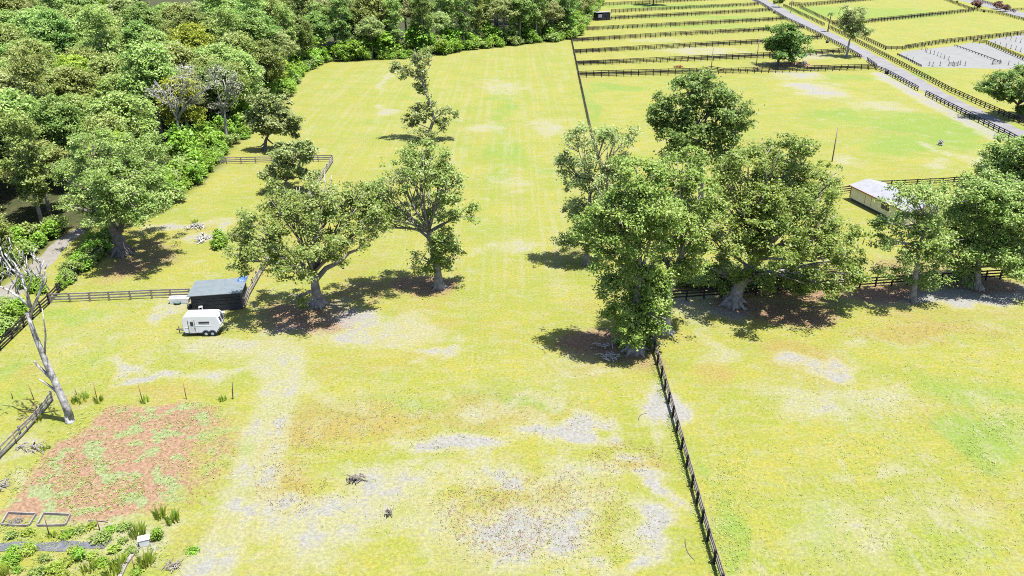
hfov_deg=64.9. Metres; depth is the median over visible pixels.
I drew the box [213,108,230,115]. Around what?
shrub
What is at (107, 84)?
wood tree
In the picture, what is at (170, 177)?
shrub
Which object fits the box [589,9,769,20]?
board fence
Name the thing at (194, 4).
wood tree
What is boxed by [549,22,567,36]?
shrub
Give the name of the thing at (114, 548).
weed bush
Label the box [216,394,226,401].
grass clump
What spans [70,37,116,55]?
wood tree
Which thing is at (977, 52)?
arena rail
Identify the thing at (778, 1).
tree
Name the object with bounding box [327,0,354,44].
wood tree
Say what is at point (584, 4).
wood tree
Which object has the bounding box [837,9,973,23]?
board fence
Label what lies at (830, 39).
board fence
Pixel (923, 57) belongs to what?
sand arena
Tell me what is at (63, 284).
shrub
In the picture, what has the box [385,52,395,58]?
shrub
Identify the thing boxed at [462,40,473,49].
shrub
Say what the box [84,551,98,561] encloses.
weed bush
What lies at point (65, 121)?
wood tree
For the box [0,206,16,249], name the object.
wood tree
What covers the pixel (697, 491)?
board fence
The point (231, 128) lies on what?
shrub
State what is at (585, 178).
tall tree
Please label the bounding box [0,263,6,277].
shrub
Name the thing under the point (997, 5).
red tree
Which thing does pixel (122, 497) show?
garden weeds
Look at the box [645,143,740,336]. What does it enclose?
oak tree
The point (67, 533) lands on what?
weed bush
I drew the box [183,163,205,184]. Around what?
shrub
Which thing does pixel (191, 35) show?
wood tree
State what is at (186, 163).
shrub
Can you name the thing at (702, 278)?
shrub
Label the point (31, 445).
brush pile
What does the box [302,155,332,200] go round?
board fence
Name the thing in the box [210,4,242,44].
wood tree
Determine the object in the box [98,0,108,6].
wood tree
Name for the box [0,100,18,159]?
wood tree
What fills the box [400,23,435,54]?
shrub
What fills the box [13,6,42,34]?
wood tree
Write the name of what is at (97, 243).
shrub
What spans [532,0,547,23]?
wood tree
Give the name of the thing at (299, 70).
shrub
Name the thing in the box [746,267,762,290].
shrub
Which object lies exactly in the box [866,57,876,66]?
board fence
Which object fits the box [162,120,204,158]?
shrub
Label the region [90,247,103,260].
shrub
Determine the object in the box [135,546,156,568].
grass clump
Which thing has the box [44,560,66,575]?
weed bush
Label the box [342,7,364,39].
wood tree
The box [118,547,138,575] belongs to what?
garden edging
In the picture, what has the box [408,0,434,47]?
wood tree
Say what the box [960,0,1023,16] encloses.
gravel lane
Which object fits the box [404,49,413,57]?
shrub
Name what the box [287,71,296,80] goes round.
shrub
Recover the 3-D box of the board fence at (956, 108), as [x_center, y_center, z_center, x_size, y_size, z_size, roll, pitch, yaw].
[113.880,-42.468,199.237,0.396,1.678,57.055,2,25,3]
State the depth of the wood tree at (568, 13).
324.20 m
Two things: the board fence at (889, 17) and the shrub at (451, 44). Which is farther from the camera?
the board fence at (889, 17)
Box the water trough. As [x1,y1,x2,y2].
[168,295,190,303]
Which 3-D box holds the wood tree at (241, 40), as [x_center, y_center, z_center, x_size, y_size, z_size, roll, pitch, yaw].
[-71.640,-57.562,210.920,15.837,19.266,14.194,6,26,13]
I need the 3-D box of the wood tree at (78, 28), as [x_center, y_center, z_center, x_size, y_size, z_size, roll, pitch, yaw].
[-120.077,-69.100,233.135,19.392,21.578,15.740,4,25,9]
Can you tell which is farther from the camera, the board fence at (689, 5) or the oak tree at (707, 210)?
the board fence at (689, 5)
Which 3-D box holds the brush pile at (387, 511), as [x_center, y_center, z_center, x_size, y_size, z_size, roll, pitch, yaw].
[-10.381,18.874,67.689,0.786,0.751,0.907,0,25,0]
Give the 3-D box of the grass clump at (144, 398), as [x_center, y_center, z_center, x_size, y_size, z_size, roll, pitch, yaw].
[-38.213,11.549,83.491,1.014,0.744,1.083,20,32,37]
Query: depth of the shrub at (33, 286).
107.62 m
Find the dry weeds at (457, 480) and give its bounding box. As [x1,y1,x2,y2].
[41,320,1023,557]
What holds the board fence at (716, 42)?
on the ground
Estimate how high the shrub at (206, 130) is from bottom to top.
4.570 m
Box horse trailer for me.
[176,309,223,335]
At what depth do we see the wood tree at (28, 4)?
298.21 m
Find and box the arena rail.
[954,45,1001,61]
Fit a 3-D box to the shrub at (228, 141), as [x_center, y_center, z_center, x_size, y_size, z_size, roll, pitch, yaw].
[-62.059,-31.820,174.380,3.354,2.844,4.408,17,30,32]
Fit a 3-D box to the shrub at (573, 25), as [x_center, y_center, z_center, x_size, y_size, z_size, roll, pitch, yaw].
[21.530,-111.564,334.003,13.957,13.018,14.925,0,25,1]
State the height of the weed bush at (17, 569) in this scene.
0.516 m
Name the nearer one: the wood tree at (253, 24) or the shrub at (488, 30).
the wood tree at (253, 24)
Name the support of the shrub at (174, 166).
on the ground
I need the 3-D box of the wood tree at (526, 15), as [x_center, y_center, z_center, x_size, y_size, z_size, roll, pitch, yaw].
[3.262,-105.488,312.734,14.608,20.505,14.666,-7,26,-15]
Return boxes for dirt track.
[0,228,85,299]
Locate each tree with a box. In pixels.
[0,0,27,17]
[0,9,23,24]
[0,22,30,45]
[0,42,7,57]
[0,57,59,132]
[0,67,45,133]
[0,87,54,180]
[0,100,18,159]
[0,108,52,224]
[0,137,70,214]
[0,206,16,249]
[0,236,74,424]
[1,37,58,68]
[1,40,17,46]
[3,43,55,101]
[7,19,20,25]
[8,54,58,102]
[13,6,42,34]
[19,1,34,8]
[22,9,78,54]
[25,0,37,5]
[26,94,86,188]
[29,99,79,163]
[30,38,59,59]
[32,5,45,10]
[36,0,56,8]
[38,0,59,10]
[40,65,101,101]
[42,127,188,258]
[44,59,52,72]
[51,0,105,11]
[52,65,84,96]
[53,52,95,109]
[55,46,98,66]
[56,2,86,30]
[62,92,92,123]
[66,12,118,46]
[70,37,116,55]
[75,3,123,56]
[78,90,159,136]
[80,110,138,156]
[84,23,124,55]
[85,50,133,97]
[86,129,137,162]
[87,4,119,18]
[89,72,138,112]
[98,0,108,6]
[100,0,133,19]
[111,19,122,32]
[114,40,184,141]
[116,19,159,55]
[118,0,163,32]
[137,27,171,44]
[142,63,219,129]
[149,2,172,14]
[149,59,188,128]
[153,72,207,128]
[155,1,189,30]
[156,18,178,35]
[156,39,182,58]
[158,41,200,108]
[165,6,208,34]
[165,21,215,48]
[178,54,218,114]
[178,70,216,129]
[189,1,204,13]
[191,42,251,72]
[191,60,244,116]
[196,0,230,17]
[198,0,240,10]
[198,15,238,43]
[200,64,243,135]
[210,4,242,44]
[216,30,273,76]
[218,49,267,97]
[221,60,254,125]
[221,172,397,310]
[229,2,273,36]
[230,7,279,80]
[236,0,270,38]
[241,86,305,150]
[249,38,285,87]
[253,60,265,81]
[257,138,324,194]
[259,0,295,23]
[261,0,279,27]
[262,53,289,80]
[265,25,287,58]
[266,28,300,58]
[271,1,297,60]
[284,15,315,55]
[285,0,314,18]
[302,10,334,48]
[303,0,317,11]
[307,3,337,47]
[317,0,354,42]
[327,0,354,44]
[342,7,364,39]
[351,0,389,32]
[353,15,383,58]
[356,137,481,290]
[382,0,402,52]
[382,0,403,42]
[387,49,460,146]
[393,0,412,30]
[398,0,430,22]
[404,0,431,31]
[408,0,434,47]
[426,11,451,33]
[433,0,454,26]
[440,0,459,23]
[449,0,475,48]
[465,0,484,34]
[467,0,486,37]
[478,0,494,30]
[484,0,519,38]
[504,0,541,35]
[529,0,548,41]
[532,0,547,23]
[541,1,564,29]
[543,0,565,21]
[548,119,642,265]
[550,0,572,21]
[560,0,579,27]
[562,154,696,357]
[569,0,582,18]
[575,0,587,9]
[584,0,596,7]
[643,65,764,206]
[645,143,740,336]
[690,130,875,310]
[762,21,816,65]
[772,0,784,4]
[827,12,835,31]
[835,5,875,56]
[866,178,967,303]
[926,167,1023,291]
[970,0,982,7]
[971,62,1023,117]
[971,133,1023,187]
[993,1,1002,8]
[999,3,1010,11]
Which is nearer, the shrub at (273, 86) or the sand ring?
the shrub at (273, 86)
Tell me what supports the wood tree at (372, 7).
on the ground
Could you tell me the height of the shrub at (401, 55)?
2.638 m
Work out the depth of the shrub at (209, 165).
157.64 m
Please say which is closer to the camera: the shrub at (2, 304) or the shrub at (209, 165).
the shrub at (2, 304)
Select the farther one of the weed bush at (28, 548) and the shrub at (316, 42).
the shrub at (316, 42)
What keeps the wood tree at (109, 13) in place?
on the ground
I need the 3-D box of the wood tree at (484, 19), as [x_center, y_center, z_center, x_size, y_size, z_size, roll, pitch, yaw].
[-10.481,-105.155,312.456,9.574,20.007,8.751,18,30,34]
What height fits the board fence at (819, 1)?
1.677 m
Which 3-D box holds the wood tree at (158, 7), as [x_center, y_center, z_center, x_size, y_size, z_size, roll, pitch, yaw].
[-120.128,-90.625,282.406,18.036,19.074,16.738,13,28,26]
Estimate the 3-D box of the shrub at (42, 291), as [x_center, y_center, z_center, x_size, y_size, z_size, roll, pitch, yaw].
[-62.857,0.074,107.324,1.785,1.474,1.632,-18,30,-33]
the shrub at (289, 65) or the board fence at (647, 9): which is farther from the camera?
the board fence at (647, 9)
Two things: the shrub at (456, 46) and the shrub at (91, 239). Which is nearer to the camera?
the shrub at (91, 239)
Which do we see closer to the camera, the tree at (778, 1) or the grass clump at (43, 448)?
the grass clump at (43, 448)
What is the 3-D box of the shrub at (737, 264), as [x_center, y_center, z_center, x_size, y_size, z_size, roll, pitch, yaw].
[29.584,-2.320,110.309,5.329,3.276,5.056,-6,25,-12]
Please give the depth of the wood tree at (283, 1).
274.31 m
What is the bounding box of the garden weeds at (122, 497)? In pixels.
[0,401,235,575]
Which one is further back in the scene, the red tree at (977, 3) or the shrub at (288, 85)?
the red tree at (977, 3)
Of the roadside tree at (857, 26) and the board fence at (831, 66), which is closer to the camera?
the board fence at (831, 66)
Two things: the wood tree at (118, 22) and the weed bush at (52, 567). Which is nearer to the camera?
the weed bush at (52, 567)
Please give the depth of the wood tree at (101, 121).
135.99 m
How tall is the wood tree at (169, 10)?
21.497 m
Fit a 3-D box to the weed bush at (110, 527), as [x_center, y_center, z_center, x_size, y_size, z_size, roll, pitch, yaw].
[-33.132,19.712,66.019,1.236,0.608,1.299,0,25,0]
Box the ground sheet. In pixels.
[0,540,110,551]
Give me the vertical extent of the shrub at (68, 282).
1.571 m
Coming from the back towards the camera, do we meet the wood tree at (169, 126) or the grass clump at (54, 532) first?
the wood tree at (169, 126)
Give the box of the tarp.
[236,276,247,281]
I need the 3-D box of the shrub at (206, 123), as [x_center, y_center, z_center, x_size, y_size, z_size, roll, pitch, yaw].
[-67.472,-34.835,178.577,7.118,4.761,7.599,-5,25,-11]
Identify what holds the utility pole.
on the ground
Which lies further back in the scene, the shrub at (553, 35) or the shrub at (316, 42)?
the shrub at (553, 35)
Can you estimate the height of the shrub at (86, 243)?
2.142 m
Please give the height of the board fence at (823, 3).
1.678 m
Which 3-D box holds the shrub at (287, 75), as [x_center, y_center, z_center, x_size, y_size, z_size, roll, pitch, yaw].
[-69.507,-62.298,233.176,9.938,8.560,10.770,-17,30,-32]
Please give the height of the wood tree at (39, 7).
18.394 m
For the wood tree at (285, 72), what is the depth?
222.05 m
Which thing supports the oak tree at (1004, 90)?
on the ground
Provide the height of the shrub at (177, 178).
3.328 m
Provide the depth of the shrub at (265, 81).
220.32 m
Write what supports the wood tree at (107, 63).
on the ground
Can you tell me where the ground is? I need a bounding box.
[0,0,1023,575]
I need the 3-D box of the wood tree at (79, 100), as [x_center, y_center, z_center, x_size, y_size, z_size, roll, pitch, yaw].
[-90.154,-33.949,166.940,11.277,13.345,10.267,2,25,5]
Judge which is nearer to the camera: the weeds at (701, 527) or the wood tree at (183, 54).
the weeds at (701, 527)
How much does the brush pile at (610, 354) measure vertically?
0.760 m
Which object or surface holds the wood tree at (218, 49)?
on the ground
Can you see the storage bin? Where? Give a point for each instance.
(143, 540)
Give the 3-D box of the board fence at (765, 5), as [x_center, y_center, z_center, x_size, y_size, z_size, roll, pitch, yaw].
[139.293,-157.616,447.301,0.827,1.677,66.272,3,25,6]
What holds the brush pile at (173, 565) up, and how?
on the ground
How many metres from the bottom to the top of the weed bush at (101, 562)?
0.544 m
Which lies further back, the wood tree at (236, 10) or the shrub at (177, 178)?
the wood tree at (236, 10)
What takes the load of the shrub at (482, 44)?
on the ground
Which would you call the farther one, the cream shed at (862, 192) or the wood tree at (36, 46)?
the wood tree at (36, 46)
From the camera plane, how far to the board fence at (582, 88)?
227.10 m
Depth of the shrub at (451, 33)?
298.67 m
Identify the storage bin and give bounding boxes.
[137,534,149,547]
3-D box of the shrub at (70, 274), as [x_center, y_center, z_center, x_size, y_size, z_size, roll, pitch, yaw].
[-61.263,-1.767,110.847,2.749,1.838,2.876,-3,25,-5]
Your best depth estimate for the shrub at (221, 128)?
179.89 m
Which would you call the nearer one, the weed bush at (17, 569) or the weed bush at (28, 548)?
the weed bush at (17, 569)
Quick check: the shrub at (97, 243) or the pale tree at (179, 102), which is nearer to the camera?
the shrub at (97, 243)
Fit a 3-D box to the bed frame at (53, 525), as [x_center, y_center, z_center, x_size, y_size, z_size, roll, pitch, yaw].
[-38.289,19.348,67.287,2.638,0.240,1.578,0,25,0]
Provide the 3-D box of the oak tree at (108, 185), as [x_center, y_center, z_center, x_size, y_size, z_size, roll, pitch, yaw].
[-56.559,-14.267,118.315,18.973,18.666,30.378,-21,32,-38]
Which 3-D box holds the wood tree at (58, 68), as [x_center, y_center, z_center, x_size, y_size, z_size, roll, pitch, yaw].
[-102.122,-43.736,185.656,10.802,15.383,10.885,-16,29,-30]
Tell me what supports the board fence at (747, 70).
on the ground
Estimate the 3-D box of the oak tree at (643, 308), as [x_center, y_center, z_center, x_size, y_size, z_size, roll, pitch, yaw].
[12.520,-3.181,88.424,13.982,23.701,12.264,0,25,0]
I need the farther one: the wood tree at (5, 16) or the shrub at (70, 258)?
the wood tree at (5, 16)
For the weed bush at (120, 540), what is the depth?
64.83 m
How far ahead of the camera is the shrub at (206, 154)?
163.94 m
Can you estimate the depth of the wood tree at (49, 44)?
214.61 m
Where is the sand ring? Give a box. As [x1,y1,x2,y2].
[989,34,1023,53]
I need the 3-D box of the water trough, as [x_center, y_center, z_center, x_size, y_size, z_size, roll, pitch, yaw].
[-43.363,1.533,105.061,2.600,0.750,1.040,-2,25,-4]
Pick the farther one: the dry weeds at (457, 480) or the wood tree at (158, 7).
the wood tree at (158, 7)
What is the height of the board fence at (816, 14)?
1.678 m
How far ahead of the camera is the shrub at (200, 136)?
170.07 m
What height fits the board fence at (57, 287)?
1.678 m
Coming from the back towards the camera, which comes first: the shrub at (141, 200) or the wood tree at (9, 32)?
the wood tree at (9, 32)
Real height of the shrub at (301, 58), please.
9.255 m
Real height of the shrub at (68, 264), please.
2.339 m
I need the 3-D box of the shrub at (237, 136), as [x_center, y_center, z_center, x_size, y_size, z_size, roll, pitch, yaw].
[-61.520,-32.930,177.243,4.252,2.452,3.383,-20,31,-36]
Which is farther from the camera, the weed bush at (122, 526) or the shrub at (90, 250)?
the shrub at (90, 250)
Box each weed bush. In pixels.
[0,549,23,567]
[3,529,18,539]
[3,544,19,553]
[11,563,23,574]
[14,541,39,559]
[19,526,35,535]
[24,563,48,575]
[36,552,52,562]
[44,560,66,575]
[51,568,68,575]
[55,526,77,540]
[56,554,76,569]
[65,544,80,555]
[70,546,86,561]
[74,524,88,535]
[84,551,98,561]
[85,520,96,531]
[88,530,112,544]
[92,555,111,569]
[104,523,115,535]
[106,542,121,553]
[115,518,131,531]
[116,536,128,544]
[123,545,138,556]
[130,565,144,575]
[150,524,164,542]
[183,545,200,555]
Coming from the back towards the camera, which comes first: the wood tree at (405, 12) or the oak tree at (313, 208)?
the wood tree at (405, 12)
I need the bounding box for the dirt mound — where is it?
[780,62,810,66]
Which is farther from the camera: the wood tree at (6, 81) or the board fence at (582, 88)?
the board fence at (582, 88)
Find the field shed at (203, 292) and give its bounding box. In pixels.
[187,278,246,310]
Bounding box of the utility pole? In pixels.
[831,127,837,161]
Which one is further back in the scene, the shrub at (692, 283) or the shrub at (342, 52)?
the shrub at (342, 52)
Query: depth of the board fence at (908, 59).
278.52 m
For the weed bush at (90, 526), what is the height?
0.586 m
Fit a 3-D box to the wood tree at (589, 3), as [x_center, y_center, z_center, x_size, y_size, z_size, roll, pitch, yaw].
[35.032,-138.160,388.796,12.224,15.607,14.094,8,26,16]
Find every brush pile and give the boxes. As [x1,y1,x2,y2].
[0,478,9,489]
[6,515,27,523]
[14,439,48,453]
[160,557,183,572]
[184,222,206,229]
[193,232,209,243]
[346,473,367,483]
[385,508,392,515]
[591,340,612,348]
[594,351,619,361]
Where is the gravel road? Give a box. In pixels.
[752,0,1023,139]
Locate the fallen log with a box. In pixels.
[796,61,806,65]
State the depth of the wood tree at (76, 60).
189.44 m
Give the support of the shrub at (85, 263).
on the ground
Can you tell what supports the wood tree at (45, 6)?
on the ground
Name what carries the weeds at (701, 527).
on the ground
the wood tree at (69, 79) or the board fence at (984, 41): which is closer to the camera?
the wood tree at (69, 79)
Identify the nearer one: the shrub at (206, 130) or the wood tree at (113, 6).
the shrub at (206, 130)
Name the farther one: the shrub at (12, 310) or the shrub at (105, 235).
the shrub at (105, 235)
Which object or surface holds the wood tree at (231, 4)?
on the ground
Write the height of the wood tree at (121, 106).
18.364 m
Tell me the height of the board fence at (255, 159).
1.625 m
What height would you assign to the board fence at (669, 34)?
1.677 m
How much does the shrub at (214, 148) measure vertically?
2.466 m
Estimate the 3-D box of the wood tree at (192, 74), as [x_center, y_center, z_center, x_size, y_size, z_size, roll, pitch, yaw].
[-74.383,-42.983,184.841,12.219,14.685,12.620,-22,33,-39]
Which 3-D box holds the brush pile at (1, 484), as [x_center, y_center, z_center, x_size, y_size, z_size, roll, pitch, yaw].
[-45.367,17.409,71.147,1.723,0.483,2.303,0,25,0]
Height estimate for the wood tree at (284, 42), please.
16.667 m
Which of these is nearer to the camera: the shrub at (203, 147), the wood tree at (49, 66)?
the shrub at (203, 147)
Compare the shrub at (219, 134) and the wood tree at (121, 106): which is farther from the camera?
the shrub at (219, 134)
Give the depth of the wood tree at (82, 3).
260.86 m
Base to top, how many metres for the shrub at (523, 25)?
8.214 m
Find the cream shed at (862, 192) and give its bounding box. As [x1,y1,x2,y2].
[848,179,939,225]
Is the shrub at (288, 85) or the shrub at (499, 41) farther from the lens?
the shrub at (499, 41)
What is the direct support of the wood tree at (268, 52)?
on the ground
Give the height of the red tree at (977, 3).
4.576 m
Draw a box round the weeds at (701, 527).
[9,301,1023,575]
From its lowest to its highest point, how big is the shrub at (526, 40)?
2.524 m
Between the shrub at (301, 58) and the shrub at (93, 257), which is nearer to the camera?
the shrub at (93, 257)
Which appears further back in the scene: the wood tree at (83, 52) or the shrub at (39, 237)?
the wood tree at (83, 52)
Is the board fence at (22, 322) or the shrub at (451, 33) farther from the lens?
the shrub at (451, 33)
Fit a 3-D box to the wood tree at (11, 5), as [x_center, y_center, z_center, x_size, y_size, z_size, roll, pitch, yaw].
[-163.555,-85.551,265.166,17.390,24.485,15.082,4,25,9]
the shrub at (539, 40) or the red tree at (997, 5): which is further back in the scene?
the red tree at (997, 5)
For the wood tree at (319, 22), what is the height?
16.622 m
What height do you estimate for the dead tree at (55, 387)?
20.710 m
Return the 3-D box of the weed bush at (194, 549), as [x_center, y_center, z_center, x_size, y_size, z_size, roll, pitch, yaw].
[-25.403,20.725,63.995,1.256,0.475,1.356,-17,30,-32]
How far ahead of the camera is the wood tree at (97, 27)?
206.08 m
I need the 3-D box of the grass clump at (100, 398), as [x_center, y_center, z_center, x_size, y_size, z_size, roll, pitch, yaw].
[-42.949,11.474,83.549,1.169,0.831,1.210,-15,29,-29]
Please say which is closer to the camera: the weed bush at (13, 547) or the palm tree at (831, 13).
the weed bush at (13, 547)
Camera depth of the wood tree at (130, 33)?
224.68 m
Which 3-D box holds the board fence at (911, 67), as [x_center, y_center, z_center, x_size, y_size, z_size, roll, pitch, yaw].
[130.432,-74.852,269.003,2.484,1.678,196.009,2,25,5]
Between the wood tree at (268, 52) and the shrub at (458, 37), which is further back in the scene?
the shrub at (458, 37)
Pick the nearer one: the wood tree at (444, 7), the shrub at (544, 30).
the wood tree at (444, 7)
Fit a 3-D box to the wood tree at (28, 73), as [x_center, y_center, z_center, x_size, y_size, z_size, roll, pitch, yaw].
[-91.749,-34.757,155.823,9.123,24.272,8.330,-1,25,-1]
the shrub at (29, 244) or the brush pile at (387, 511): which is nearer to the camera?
the brush pile at (387, 511)
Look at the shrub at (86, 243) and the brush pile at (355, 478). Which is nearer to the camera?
the brush pile at (355, 478)
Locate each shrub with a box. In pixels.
[0,226,26,251]
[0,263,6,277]
[0,295,13,303]
[0,297,8,309]
[0,300,24,320]
[0,309,21,334]
[1,242,27,264]
[1,250,19,268]
[6,236,38,256]
[6,296,27,313]
[12,221,46,241]
[16,270,34,289]
[24,274,40,294]
[25,231,48,247]
[34,284,47,294]
[37,217,60,237]
[40,214,70,231]
[53,279,67,289]
[54,275,74,284]
[55,259,84,275]
[58,267,77,280]
[64,256,79,261]
[71,250,85,258]
[75,246,88,252]
[76,256,92,271]
[77,254,97,266]
[79,236,97,246]
[80,247,105,255]
[81,239,92,248]
[86,232,101,238]
[89,239,112,251]
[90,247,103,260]
[94,234,107,241]
[95,226,111,241]
[98,230,112,242]
[131,196,143,207]
[147,161,175,181]
[156,173,169,192]
[159,178,187,203]
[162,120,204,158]
[166,157,200,174]
[166,158,187,176]
[168,167,182,181]
[173,140,205,164]
[173,148,206,164]
[180,175,193,189]
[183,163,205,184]
[185,163,209,180]
[190,129,205,146]
[195,120,219,132]
[195,124,212,138]
[196,142,208,155]
[199,133,219,150]
[201,149,208,158]
[204,112,216,123]
[204,159,214,171]
[205,149,224,163]
[205,151,218,164]
[206,130,226,142]
[206,146,224,154]
[208,115,230,127]
[209,228,229,250]
[211,111,245,129]
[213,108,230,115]
[214,124,228,134]
[215,140,230,154]
[217,118,236,134]
[219,134,234,145]
[222,100,251,126]
[227,133,241,144]
[232,112,241,127]
[234,129,251,139]
[235,125,251,135]
[254,81,276,96]
[257,76,281,87]
[259,68,290,81]
[263,80,279,92]
[276,88,291,96]
[277,24,297,63]
[278,79,296,93]
[283,62,294,70]
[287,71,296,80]
[288,66,305,76]
[290,50,307,63]
[292,73,301,83]
[294,60,304,69]
[300,32,327,50]
[301,63,309,70]
[303,57,318,69]
[304,48,323,66]
[304,53,316,66]
[317,43,337,56]
[318,47,330,61]
[331,41,352,61]
[343,51,354,60]
[344,36,368,59]
[356,27,397,58]
[361,49,371,59]
[376,47,388,59]
[382,38,407,55]
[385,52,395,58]
[396,51,407,58]
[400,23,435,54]
[403,40,421,53]
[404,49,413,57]
[418,45,435,56]
[422,30,446,52]
[433,22,464,40]
[434,39,451,53]
[446,27,467,41]
[446,41,454,52]
[448,38,462,52]
[451,37,464,49]
[462,30,483,47]
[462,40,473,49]
[468,37,479,49]
[478,21,502,45]
[479,41,489,47]
[483,36,494,48]
[490,33,506,46]
[492,25,522,42]
[505,35,521,44]
[506,20,528,41]
[513,35,523,44]
[522,26,537,43]
[523,18,549,40]
[523,37,531,43]
[535,35,542,42]
[541,21,555,37]
[543,31,559,41]
[544,27,560,39]
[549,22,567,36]
[553,6,579,29]
[553,19,579,33]
[563,28,577,38]
[576,23,585,34]
[577,18,588,30]
[676,267,698,287]
[684,273,706,288]
[692,270,720,287]
[702,261,733,286]
[715,261,743,283]
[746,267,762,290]
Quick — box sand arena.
[900,43,1023,68]
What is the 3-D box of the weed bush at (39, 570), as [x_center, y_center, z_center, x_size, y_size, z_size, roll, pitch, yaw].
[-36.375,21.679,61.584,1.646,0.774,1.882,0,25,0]
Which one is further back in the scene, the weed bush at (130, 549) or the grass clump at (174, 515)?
the grass clump at (174, 515)
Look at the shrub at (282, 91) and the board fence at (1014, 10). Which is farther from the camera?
the board fence at (1014, 10)
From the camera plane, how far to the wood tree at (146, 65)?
170.17 m
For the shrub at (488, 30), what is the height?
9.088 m
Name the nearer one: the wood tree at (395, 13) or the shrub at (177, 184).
the shrub at (177, 184)
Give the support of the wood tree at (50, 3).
on the ground
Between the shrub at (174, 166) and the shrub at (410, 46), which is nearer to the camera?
the shrub at (174, 166)
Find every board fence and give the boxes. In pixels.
[0,294,49,350]
[47,240,109,298]
[48,288,189,302]
[216,155,331,163]
[242,256,271,307]
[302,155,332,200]
[571,26,800,41]
[571,26,801,40]
[571,36,590,131]
[575,34,820,52]
[575,36,821,53]
[577,49,845,64]
[578,64,874,75]
[579,65,875,77]
[586,17,785,30]
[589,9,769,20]
[591,16,783,28]
[591,128,649,338]
[602,0,704,5]
[603,0,690,4]
[611,2,757,10]
[611,3,758,12]
[611,8,768,18]
[650,334,725,575]
[672,269,1004,299]
[754,0,773,10]
[774,10,804,28]
[783,4,824,25]
[789,0,870,6]
[791,0,859,4]
[800,5,832,22]
[806,26,823,36]
[822,175,977,194]
[824,35,861,58]
[829,25,1023,125]
[832,8,973,23]
[832,22,885,48]
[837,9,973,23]
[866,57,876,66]
[876,65,918,90]
[885,32,1021,49]
[897,53,921,65]
[904,30,1023,47]
[925,90,1021,137]
[947,0,1023,20]
[973,39,1023,59]
[975,0,1015,11]
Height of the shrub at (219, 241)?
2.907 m
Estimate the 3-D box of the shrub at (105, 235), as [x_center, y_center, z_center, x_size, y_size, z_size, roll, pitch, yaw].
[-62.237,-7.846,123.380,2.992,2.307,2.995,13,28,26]
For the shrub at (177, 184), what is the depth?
140.37 m
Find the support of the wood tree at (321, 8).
on the ground
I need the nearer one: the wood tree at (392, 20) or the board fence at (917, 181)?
the board fence at (917, 181)
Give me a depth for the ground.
89.29 m
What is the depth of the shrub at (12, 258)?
113.84 m
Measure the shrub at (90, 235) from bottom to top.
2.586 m
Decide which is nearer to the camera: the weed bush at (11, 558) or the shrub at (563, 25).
the weed bush at (11, 558)
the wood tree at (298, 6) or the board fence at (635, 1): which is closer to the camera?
the wood tree at (298, 6)
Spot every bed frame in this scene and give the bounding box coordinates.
[0,511,36,526]
[36,512,70,526]
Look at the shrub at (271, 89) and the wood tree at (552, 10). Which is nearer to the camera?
the shrub at (271, 89)
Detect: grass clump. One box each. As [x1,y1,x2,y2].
[0,562,9,575]
[32,414,41,422]
[39,443,51,451]
[46,530,56,538]
[70,390,88,404]
[78,557,97,574]
[92,394,103,403]
[98,559,122,575]
[108,551,127,569]
[126,519,146,539]
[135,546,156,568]
[139,394,148,403]
[149,502,168,521]
[160,507,180,525]
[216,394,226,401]
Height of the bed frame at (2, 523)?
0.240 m
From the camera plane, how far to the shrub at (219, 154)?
163.88 m
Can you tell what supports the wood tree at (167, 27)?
on the ground
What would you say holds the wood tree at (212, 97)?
on the ground
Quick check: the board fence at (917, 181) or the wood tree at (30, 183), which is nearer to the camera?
the wood tree at (30, 183)
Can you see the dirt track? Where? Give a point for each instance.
(52, 252)
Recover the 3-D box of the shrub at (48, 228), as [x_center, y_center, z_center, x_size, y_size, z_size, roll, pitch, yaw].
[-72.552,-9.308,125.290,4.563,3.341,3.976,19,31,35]
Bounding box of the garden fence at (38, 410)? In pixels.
[0,390,53,457]
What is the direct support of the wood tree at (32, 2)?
on the ground
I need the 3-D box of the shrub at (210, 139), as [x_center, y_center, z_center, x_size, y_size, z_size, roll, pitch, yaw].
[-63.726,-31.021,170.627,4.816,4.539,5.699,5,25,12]
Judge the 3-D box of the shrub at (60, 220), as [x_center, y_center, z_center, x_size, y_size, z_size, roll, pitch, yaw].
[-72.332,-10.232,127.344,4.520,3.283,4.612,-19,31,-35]
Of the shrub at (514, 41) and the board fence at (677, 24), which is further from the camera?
the board fence at (677, 24)
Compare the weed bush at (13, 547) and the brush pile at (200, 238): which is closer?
the weed bush at (13, 547)
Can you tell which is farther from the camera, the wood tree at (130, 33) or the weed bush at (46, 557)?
the wood tree at (130, 33)
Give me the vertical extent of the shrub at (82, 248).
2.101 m
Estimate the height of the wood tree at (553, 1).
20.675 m
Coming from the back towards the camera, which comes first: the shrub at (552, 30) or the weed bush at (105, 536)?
the shrub at (552, 30)
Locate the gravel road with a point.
(923, 85)
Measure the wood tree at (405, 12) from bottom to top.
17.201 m
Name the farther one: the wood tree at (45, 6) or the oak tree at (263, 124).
the wood tree at (45, 6)
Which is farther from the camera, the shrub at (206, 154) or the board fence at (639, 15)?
the board fence at (639, 15)
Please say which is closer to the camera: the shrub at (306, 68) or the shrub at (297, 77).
the shrub at (297, 77)
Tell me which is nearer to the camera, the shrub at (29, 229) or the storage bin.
the storage bin
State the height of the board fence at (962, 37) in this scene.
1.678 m
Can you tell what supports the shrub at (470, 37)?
on the ground
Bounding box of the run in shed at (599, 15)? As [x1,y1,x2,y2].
[593,11,609,19]

